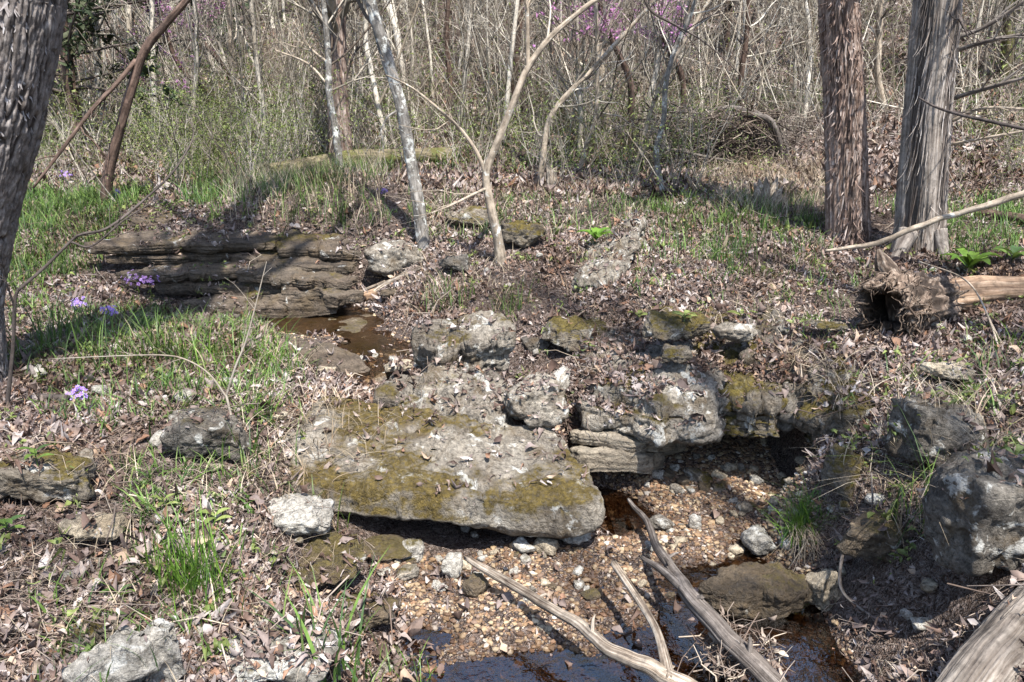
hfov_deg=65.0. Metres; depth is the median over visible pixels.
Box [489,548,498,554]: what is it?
cobble
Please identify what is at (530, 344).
rock
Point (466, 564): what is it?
cobble
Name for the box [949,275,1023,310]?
fallen log
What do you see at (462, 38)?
sapling
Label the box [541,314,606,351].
rock
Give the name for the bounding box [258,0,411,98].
sapling
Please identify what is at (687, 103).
leafy bush
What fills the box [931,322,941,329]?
stone
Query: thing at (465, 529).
stone
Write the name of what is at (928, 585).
stone
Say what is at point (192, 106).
leafy bush
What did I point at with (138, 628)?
grass tuft
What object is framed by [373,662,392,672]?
stone
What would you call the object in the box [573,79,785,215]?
leafy bush
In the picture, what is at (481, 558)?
cobble
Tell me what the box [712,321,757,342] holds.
rock
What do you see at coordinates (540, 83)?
bare shrub
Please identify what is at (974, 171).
leafy bush
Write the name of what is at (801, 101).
leafy bush
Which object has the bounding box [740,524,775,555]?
stone
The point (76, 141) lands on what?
leafy bush
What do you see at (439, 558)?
cobble
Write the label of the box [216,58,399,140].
leafy bush
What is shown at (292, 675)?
rock
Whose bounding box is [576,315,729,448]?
rock
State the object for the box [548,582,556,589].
cobble
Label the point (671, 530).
cobble
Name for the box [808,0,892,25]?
sapling
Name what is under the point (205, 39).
sapling
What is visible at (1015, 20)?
bare shrub
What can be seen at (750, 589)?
rock
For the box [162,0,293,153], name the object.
sapling
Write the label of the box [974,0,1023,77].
bare tree
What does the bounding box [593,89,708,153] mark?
leafy bush
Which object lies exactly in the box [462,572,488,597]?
stone
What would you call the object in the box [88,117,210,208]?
leafy bush
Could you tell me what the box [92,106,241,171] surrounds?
leafy bush
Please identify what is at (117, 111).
leafy bush
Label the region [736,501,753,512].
cobble
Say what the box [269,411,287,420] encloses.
stone
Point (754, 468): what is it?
cobble
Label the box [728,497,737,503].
cobble
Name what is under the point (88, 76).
leafy bush
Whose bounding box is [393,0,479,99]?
sapling
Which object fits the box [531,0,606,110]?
sapling
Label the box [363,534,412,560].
stone
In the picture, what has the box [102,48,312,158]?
leafy bush
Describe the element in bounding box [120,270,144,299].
wildflower
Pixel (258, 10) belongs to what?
wood
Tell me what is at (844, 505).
stone
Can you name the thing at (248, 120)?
leafy bush
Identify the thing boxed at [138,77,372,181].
leafy bush
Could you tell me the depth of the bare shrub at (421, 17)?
14.02 m
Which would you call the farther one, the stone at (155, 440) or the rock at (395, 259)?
the rock at (395, 259)
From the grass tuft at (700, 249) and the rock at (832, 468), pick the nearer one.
the rock at (832, 468)
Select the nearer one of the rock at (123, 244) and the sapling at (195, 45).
the rock at (123, 244)
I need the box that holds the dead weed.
[50,261,279,414]
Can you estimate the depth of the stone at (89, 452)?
2.72 m
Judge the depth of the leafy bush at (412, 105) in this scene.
7.80 m
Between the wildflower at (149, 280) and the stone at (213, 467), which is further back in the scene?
the wildflower at (149, 280)
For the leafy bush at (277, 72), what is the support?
on the ground at (952, 604)
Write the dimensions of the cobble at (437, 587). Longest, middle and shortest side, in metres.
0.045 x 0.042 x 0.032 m
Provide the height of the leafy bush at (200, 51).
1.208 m
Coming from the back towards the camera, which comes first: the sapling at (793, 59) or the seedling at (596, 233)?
the sapling at (793, 59)
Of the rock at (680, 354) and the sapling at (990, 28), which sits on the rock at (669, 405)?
the rock at (680, 354)
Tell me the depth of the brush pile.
6.97 m
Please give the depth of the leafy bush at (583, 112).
7.53 m
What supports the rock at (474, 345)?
on the ground at (952, 604)
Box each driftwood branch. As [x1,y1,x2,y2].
[463,555,697,681]
[626,498,786,681]
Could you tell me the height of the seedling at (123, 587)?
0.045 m
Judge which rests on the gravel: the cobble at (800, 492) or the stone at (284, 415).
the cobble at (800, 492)
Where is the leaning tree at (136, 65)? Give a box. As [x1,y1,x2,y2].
[32,0,308,207]
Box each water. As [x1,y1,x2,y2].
[262,305,412,379]
[388,487,862,681]
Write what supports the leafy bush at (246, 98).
on the ground at (952, 604)
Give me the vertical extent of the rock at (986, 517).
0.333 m
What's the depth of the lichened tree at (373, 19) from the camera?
5.01 m
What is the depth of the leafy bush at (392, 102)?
8.31 m
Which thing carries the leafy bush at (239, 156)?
on the ground at (952, 604)
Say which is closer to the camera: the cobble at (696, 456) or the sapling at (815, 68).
the cobble at (696, 456)
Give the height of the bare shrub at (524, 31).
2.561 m
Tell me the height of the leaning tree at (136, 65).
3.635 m
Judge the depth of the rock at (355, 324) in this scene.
4.73 m
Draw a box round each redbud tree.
[116,0,226,138]
[121,0,241,87]
[524,0,634,150]
[614,0,691,135]
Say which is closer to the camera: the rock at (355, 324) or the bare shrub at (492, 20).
the rock at (355, 324)
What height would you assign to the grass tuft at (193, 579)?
0.344 m
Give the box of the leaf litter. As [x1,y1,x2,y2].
[0,0,1023,681]
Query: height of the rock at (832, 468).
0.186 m
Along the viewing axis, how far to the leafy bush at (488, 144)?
6.39 m
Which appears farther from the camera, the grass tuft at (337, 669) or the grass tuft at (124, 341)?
the grass tuft at (124, 341)
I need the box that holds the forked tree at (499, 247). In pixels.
[353,0,738,265]
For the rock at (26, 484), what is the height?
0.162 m
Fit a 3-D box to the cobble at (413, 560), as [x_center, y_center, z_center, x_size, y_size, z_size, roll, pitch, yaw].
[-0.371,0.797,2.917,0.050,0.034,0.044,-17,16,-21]
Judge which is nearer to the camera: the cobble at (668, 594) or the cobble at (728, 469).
the cobble at (668, 594)
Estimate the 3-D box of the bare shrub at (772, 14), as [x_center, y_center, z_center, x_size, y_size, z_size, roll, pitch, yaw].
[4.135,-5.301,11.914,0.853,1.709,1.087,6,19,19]
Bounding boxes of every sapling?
[0,95,211,404]
[68,1,136,129]
[69,0,207,145]
[77,0,142,99]
[99,8,116,87]
[100,0,256,146]
[108,1,116,75]
[119,2,144,44]
[144,0,311,154]
[145,0,226,89]
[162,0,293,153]
[182,0,248,106]
[210,1,254,63]
[232,2,253,67]
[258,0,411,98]
[286,0,433,91]
[346,0,416,121]
[361,0,419,148]
[378,0,421,99]
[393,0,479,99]
[402,0,482,123]
[405,0,416,54]
[432,0,524,138]
[432,0,557,46]
[435,0,437,24]
[438,0,491,67]
[438,0,560,144]
[452,0,467,69]
[485,0,630,129]
[488,0,659,150]
[508,0,582,89]
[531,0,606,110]
[567,0,615,125]
[569,0,742,149]
[571,1,649,90]
[579,0,731,122]
[679,0,722,63]
[689,0,752,76]
[714,0,765,98]
[737,0,814,106]
[742,0,812,120]
[780,0,816,93]
[787,0,897,85]
[789,0,815,73]
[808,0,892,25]
[968,0,1013,90]
[969,2,973,24]
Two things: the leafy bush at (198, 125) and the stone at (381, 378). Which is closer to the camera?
the stone at (381, 378)
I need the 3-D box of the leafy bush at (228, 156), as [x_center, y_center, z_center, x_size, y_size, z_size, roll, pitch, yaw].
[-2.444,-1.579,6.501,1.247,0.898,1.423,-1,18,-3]
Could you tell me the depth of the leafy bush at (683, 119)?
7.00 m
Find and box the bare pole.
[825,190,1023,251]
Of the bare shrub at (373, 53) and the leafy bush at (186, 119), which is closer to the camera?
the leafy bush at (186, 119)
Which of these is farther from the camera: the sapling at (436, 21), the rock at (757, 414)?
the sapling at (436, 21)
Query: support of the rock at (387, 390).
on the rock at (446, 389)
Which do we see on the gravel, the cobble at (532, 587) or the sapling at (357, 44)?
the cobble at (532, 587)
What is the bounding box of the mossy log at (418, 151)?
[263,146,452,176]
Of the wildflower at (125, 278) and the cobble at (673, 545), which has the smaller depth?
the cobble at (673, 545)
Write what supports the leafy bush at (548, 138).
on the ground at (952, 604)
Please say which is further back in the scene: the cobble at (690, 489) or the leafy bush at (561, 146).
the leafy bush at (561, 146)
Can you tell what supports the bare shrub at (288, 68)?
on the ground at (952, 604)
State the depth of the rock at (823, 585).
2.69 m
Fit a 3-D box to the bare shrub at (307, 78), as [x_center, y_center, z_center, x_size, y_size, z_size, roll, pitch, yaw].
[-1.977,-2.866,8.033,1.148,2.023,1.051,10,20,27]
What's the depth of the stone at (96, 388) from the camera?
3.22 m
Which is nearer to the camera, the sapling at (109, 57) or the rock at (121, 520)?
the rock at (121, 520)
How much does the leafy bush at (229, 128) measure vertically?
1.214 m
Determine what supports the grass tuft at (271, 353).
on the ground at (952, 604)
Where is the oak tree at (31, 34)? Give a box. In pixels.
[0,0,67,382]
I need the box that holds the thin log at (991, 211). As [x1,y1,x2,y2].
[971,209,1023,224]
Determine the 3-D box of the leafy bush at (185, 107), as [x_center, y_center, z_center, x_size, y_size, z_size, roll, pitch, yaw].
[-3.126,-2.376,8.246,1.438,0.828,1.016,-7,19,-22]
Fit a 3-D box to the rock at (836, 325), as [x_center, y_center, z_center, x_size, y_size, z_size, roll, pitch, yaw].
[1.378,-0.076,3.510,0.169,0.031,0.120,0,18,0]
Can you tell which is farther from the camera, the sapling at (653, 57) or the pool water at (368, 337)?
the sapling at (653, 57)
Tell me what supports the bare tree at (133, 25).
on the ground at (952, 604)
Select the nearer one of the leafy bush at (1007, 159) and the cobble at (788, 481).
the cobble at (788, 481)
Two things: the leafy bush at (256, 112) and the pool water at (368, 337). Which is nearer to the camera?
the pool water at (368, 337)
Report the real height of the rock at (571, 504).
0.348 m
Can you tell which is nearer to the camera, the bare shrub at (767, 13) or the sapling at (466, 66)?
the sapling at (466, 66)
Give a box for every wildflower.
[66,385,87,403]
[71,296,88,314]
[99,304,117,324]
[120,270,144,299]
[139,275,158,305]
[377,188,387,199]
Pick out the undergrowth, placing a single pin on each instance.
(962, 88)
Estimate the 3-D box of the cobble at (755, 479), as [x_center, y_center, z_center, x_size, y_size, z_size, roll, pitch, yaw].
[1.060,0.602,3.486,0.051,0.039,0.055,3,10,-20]
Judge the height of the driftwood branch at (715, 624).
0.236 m
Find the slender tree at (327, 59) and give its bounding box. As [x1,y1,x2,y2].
[258,0,433,169]
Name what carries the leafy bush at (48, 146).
on the ground at (952, 604)
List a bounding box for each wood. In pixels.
[144,0,866,38]
[363,287,379,301]
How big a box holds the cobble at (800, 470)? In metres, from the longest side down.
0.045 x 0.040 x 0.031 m
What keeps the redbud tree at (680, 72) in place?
on the ground at (952, 604)
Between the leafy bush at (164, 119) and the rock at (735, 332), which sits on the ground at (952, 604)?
the leafy bush at (164, 119)
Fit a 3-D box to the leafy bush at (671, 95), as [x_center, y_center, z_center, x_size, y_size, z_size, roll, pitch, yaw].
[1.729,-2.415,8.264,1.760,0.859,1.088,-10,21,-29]
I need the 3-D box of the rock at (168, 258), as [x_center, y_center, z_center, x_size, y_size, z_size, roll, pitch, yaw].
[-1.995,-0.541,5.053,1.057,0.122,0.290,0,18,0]
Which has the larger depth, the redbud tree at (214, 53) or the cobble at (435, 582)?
the redbud tree at (214, 53)
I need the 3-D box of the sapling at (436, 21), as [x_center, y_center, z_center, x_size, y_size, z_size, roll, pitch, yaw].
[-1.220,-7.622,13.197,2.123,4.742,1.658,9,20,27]
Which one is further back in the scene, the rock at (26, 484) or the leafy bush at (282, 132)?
the leafy bush at (282, 132)
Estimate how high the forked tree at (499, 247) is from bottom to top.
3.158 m
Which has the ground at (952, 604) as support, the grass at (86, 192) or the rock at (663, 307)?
the grass at (86, 192)
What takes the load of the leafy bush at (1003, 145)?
on the ground at (952, 604)
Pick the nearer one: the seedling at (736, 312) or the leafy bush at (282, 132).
the seedling at (736, 312)
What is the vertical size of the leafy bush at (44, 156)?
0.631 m
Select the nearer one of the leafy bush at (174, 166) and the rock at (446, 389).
the rock at (446, 389)
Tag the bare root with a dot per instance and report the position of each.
(849, 600)
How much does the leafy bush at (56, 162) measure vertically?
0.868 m
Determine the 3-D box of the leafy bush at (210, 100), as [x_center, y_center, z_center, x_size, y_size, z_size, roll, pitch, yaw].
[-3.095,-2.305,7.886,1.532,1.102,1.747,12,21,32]
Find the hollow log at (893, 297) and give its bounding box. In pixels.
[844,249,968,341]
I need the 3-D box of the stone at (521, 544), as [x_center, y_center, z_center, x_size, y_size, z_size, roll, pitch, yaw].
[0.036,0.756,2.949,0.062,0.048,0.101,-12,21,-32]
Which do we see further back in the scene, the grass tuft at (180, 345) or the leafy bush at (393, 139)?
the leafy bush at (393, 139)
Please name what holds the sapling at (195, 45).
on the ground at (952, 604)
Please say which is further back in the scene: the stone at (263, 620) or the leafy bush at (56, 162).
the leafy bush at (56, 162)
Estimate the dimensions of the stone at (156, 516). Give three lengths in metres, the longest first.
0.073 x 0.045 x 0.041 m
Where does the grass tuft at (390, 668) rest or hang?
on the gravel
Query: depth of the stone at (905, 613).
2.41 m
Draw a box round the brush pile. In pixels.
[587,87,824,171]
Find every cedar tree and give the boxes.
[285,0,388,152]
[800,0,890,249]
[874,0,1023,257]
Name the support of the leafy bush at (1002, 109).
on the ground at (952, 604)
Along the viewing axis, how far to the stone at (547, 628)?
2.57 m
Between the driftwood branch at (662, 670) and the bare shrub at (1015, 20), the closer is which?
the driftwood branch at (662, 670)
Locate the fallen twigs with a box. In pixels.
[0,125,1023,681]
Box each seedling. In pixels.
[0,515,25,539]
[16,444,54,465]
[99,584,134,600]
[150,493,177,506]
[197,508,231,524]
[576,227,612,239]
[626,310,646,317]
[672,310,696,320]
[728,309,756,317]
[942,248,1002,269]
[991,245,1023,259]
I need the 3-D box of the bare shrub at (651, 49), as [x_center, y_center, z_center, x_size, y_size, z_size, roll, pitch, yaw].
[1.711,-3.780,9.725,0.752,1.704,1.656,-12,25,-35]
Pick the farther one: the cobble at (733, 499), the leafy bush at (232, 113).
the leafy bush at (232, 113)
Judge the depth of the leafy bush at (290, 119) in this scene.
8.46 m
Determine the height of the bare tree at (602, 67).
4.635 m
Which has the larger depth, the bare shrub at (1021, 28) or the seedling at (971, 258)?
the bare shrub at (1021, 28)
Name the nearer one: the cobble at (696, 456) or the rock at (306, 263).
the cobble at (696, 456)
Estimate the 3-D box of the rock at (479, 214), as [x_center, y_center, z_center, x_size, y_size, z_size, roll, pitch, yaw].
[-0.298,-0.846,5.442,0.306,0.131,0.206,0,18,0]
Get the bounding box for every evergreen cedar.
[52,0,225,149]
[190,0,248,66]
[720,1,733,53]
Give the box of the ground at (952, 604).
[0,0,1023,681]
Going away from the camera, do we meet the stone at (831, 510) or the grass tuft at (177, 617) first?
the grass tuft at (177, 617)
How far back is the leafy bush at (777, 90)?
8.70 m
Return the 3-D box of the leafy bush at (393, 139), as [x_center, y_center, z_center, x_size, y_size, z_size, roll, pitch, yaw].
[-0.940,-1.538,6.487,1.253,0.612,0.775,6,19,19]
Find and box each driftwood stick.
[361,280,385,291]
[374,267,420,290]
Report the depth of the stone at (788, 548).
2.97 m
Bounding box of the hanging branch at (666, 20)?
[643,0,743,101]
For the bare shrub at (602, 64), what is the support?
on the ground at (952, 604)
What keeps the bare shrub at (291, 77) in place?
on the ground at (952, 604)
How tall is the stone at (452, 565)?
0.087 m
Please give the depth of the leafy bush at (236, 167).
6.50 m
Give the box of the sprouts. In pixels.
[0,186,1023,661]
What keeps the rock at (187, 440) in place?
on the ground at (952, 604)
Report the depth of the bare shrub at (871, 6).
12.68 m
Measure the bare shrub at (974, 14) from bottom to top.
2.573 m
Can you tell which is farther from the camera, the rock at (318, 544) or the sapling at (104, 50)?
the sapling at (104, 50)
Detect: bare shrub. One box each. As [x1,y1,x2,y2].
[44,0,113,146]
[98,0,218,111]
[109,2,204,79]
[119,0,322,148]
[205,0,313,145]
[244,0,384,146]
[245,0,371,145]
[247,0,354,133]
[252,6,325,124]
[312,0,424,81]
[346,0,406,101]
[346,0,439,146]
[348,0,439,100]
[416,0,439,30]
[416,0,444,40]
[421,0,550,145]
[435,1,495,68]
[454,0,555,108]
[497,0,551,83]
[514,0,631,121]
[518,0,632,136]
[530,0,655,141]
[590,1,648,57]
[615,0,720,89]
[633,0,732,117]
[646,0,818,110]
[670,0,751,97]
[739,0,896,141]
[747,0,866,111]
[752,0,801,33]
[754,1,790,30]
[762,0,786,33]
[865,0,884,14]
[896,0,991,49]
[958,0,1023,65]
[963,0,995,29]
[1002,6,1023,54]
[1009,0,1023,65]
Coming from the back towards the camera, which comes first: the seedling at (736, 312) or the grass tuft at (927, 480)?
the seedling at (736, 312)
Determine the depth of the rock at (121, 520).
2.38 m
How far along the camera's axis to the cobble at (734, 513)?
3.25 m
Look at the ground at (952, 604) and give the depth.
3.06 m
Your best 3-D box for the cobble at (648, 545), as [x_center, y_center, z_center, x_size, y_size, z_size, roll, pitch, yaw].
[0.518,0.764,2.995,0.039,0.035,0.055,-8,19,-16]
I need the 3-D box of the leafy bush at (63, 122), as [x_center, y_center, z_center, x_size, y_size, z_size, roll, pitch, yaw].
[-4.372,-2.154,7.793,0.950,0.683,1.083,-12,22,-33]
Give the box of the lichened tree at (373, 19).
[344,0,429,249]
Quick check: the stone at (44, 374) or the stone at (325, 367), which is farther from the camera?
the stone at (325, 367)
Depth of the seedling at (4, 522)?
2.31 m
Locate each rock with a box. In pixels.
[0,447,96,502]
[58,512,131,540]
[60,570,78,579]
[61,618,185,681]
[61,620,128,652]
[84,230,281,254]
[104,251,251,265]
[115,260,249,284]
[119,206,175,227]
[154,279,280,295]
[159,406,251,461]
[181,290,338,319]
[216,610,342,681]
[230,249,357,273]
[235,261,357,290]
[268,493,334,536]
[272,229,360,261]
[279,338,369,376]
[281,286,363,308]
[284,396,604,538]
[285,531,366,593]
[328,314,375,332]
[334,590,401,629]
[364,238,424,276]
[373,374,418,407]
[395,362,514,425]
[411,310,515,373]
[439,254,469,270]
[445,205,488,225]
[500,220,546,247]
[503,366,570,428]
[520,336,549,352]
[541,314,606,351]
[569,445,664,473]
[570,427,685,455]
[572,215,647,292]
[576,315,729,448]
[642,310,711,340]
[645,305,672,311]
[661,343,692,363]
[693,306,788,438]
[698,561,812,619]
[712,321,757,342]
[725,304,825,432]
[774,324,791,334]
[792,356,879,451]
[805,568,841,611]
[806,319,848,329]
[820,443,868,501]
[836,508,910,562]
[884,398,988,466]
[904,395,927,402]
[918,361,974,380]
[922,446,1023,576]
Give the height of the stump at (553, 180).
0.306 m
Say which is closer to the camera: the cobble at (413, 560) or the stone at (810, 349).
the cobble at (413, 560)
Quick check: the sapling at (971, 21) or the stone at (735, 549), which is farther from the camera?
the sapling at (971, 21)
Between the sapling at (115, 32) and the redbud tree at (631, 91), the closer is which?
the redbud tree at (631, 91)
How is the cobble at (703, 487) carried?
on the ground at (952, 604)
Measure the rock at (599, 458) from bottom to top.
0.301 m
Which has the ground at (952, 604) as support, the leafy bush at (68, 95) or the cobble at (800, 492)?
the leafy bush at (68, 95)
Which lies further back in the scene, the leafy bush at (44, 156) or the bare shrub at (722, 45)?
the bare shrub at (722, 45)
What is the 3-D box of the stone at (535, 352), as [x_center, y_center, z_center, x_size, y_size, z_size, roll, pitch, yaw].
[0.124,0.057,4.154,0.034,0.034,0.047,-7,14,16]
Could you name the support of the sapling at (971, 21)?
on the ground at (952, 604)
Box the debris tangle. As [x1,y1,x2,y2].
[677,598,795,681]
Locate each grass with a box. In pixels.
[0,0,1023,680]
[1,147,1023,681]
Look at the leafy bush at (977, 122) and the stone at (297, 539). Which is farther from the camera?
the leafy bush at (977, 122)
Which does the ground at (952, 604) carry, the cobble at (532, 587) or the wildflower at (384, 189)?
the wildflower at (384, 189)
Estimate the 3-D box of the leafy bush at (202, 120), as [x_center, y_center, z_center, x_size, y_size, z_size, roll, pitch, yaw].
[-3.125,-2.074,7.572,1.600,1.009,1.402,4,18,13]
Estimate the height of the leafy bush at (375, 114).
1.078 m
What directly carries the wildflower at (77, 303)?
on the ground at (952, 604)
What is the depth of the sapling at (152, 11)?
7.70 m
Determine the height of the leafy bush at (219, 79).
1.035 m
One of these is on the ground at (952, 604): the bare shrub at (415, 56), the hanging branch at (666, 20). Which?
the bare shrub at (415, 56)
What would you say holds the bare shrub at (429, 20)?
on the ground at (952, 604)
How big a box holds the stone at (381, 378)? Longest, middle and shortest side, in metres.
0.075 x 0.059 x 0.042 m
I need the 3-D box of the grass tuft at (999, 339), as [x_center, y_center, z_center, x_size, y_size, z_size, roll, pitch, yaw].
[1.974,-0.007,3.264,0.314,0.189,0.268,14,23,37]
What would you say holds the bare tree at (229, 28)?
on the ground at (952, 604)
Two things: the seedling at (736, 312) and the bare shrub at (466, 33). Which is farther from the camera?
the bare shrub at (466, 33)
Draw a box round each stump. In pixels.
[546,165,556,184]
[753,177,782,207]
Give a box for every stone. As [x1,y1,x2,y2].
[33,364,45,373]
[34,371,47,378]
[77,448,93,458]
[91,385,108,396]
[148,430,161,447]
[149,505,173,523]
[174,389,193,402]
[208,463,223,472]
[222,377,240,386]
[253,618,268,625]
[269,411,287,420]
[294,536,302,543]
[317,366,335,372]
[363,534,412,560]
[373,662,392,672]
[375,372,386,382]
[377,566,390,575]
[380,288,403,296]
[383,359,412,372]
[396,563,419,580]
[402,538,424,563]
[441,552,462,578]
[460,526,469,532]
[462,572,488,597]
[470,531,478,537]
[512,536,535,552]
[532,348,538,355]
[533,537,558,555]
[536,620,553,631]
[560,533,591,544]
[580,588,601,599]
[649,514,674,530]
[683,467,712,483]
[688,514,701,529]
[728,543,745,554]
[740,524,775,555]
[778,535,792,550]
[808,345,816,355]
[827,504,834,512]
[836,566,845,574]
[839,500,849,510]
[864,493,884,505]
[900,608,912,619]
[910,616,931,630]
[920,578,937,592]
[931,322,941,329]
[963,334,971,341]
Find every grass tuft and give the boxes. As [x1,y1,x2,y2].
[5,279,150,359]
[30,567,79,627]
[35,577,217,681]
[57,298,249,384]
[87,488,345,630]
[109,581,220,636]
[122,304,284,375]
[174,416,312,494]
[185,294,350,384]
[197,380,306,456]
[241,547,434,681]
[309,478,349,552]
[348,630,442,681]
[397,266,477,318]
[487,276,532,320]
[648,217,759,273]
[756,467,842,571]
[807,391,1023,556]
[965,316,1023,358]
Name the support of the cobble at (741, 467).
on the gravel
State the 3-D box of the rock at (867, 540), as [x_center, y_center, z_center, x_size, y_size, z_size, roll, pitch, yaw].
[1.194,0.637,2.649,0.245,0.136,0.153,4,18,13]
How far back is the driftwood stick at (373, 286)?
5.12 m
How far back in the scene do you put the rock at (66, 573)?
2.25 m
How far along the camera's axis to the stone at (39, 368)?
3.28 m
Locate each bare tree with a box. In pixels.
[70,0,134,128]
[125,3,175,84]
[216,0,248,135]
[400,0,452,140]
[502,0,678,174]
[509,0,677,183]
[511,0,560,122]
[523,0,642,140]
[589,0,732,173]
[629,0,794,189]
[734,0,874,112]
[797,0,817,68]
[861,0,895,111]
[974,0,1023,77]
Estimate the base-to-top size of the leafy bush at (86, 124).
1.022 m
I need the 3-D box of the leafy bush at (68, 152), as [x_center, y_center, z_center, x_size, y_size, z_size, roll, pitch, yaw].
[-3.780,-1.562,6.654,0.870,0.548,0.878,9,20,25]
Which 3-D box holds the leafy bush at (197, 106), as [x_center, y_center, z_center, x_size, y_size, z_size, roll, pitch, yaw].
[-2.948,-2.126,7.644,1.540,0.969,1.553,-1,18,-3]
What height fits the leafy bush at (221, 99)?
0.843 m
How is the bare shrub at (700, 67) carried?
on the ground at (952, 604)
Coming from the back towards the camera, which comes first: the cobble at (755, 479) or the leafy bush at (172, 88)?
the leafy bush at (172, 88)
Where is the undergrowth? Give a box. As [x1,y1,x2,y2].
[41,0,1023,164]
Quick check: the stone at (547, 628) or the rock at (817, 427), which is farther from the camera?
the rock at (817, 427)
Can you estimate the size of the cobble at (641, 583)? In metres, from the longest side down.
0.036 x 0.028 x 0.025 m
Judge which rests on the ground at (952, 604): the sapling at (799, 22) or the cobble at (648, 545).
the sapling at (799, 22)
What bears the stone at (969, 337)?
on the ground at (952, 604)
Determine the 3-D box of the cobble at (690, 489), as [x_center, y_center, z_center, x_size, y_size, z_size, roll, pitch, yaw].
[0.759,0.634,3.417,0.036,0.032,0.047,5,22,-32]
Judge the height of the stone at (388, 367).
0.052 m
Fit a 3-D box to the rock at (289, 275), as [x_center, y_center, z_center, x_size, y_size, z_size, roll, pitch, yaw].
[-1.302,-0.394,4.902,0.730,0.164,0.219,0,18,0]
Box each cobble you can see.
[405,557,416,563]
[431,580,440,589]
[435,555,443,561]
[435,583,448,591]
[462,560,471,569]
[477,555,487,561]
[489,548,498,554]
[509,567,518,574]
[513,551,521,557]
[520,553,531,563]
[529,585,537,590]
[537,552,546,558]
[540,578,550,585]
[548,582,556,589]
[572,565,583,575]
[573,580,584,589]
[637,579,646,587]
[645,541,652,551]
[650,469,664,478]
[663,468,675,479]
[665,528,674,532]
[665,591,675,597]
[669,463,679,471]
[669,540,677,547]
[670,483,684,493]
[674,536,686,543]
[676,475,689,485]
[685,486,694,493]
[693,453,700,458]
[698,481,709,492]
[707,454,714,459]
[711,469,727,478]
[712,483,726,491]
[715,516,723,524]
[724,464,731,471]
[725,462,737,469]
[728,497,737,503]
[729,510,737,517]
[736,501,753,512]
[738,463,745,471]
[738,511,745,516]
[749,464,758,470]
[749,475,763,484]
[768,495,778,504]
[768,504,776,512]
[777,472,786,478]
[780,477,787,485]
[783,477,792,484]
[791,506,802,514]
[794,455,804,464]
[795,466,805,473]
[795,490,803,495]
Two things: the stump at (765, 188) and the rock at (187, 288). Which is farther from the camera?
the stump at (765, 188)
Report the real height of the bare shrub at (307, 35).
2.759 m
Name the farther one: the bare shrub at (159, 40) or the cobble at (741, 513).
the bare shrub at (159, 40)
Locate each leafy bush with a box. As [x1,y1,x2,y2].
[28,91,167,197]
[30,99,130,182]
[32,69,153,174]
[32,119,86,181]
[34,120,84,166]
[35,66,225,197]
[35,108,100,177]
[38,119,101,178]
[43,95,217,173]
[45,54,314,203]
[45,98,106,139]
[46,68,99,150]
[47,24,119,146]
[50,52,170,109]
[52,92,243,186]
[56,46,279,174]
[58,55,228,167]
[60,29,226,126]
[60,101,165,148]
[84,48,286,148]
[88,56,277,159]
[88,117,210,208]
[89,48,275,140]
[89,77,215,142]
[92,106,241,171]
[93,73,319,180]
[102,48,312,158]
[109,64,289,156]
[116,72,307,178]
[122,72,276,162]
[126,51,308,200]
[127,42,362,159]
[127,53,254,126]
[129,102,284,179]
[131,92,270,147]
[135,73,267,137]
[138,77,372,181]
[139,70,359,170]
[140,78,269,136]
[145,84,354,179]
[150,47,268,116]
[163,79,324,153]
[164,72,276,134]
[169,62,301,131]
[175,64,280,140]
[179,41,367,109]
[180,87,320,148]
[193,81,349,171]
[193,87,370,167]
[197,37,358,157]
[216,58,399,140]
[227,82,340,163]
[267,82,324,137]
[269,57,471,164]
[272,98,355,155]
[305,53,468,141]
[309,54,452,148]
[318,56,479,171]
[318,116,462,173]
[376,60,576,198]
[420,62,621,181]
[420,99,522,150]
[446,73,623,172]
[492,57,658,158]
[493,60,644,173]
[495,116,621,190]
[523,55,758,209]
[523,76,656,150]
[537,97,711,198]
[549,67,765,154]
[550,105,717,182]
[573,59,795,206]
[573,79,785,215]
[588,68,783,168]
[593,63,750,155]
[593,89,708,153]
[595,90,769,180]
[620,62,727,137]
[635,70,728,136]
[707,63,823,145]
[729,55,818,109]
[736,68,875,120]
[755,62,818,110]
[896,107,1022,205]
[949,121,1023,190]
[953,69,1023,148]
[956,71,1023,151]
[960,111,1023,167]
[971,118,1022,169]
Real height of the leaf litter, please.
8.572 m
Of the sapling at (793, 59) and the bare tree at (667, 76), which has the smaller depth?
the bare tree at (667, 76)
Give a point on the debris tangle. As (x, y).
(723, 663)
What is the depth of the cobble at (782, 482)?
3.46 m
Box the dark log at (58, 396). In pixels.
[16,393,70,402]
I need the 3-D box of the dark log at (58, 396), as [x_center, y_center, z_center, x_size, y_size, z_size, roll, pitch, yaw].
[-1.837,0.223,3.122,0.255,0.043,0.048,2,18,5]
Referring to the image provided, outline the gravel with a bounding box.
[273,308,864,681]
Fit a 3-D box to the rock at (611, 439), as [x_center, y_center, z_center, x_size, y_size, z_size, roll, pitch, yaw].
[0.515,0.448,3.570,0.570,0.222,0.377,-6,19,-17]
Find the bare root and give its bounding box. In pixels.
[838,472,947,615]
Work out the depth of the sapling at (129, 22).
8.28 m
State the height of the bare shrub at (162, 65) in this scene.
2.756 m
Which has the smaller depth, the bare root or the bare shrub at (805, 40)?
the bare root
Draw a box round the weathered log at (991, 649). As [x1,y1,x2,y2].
[935,582,1023,681]
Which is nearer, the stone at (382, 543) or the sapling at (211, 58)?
the stone at (382, 543)
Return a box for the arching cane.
[919,261,1023,346]

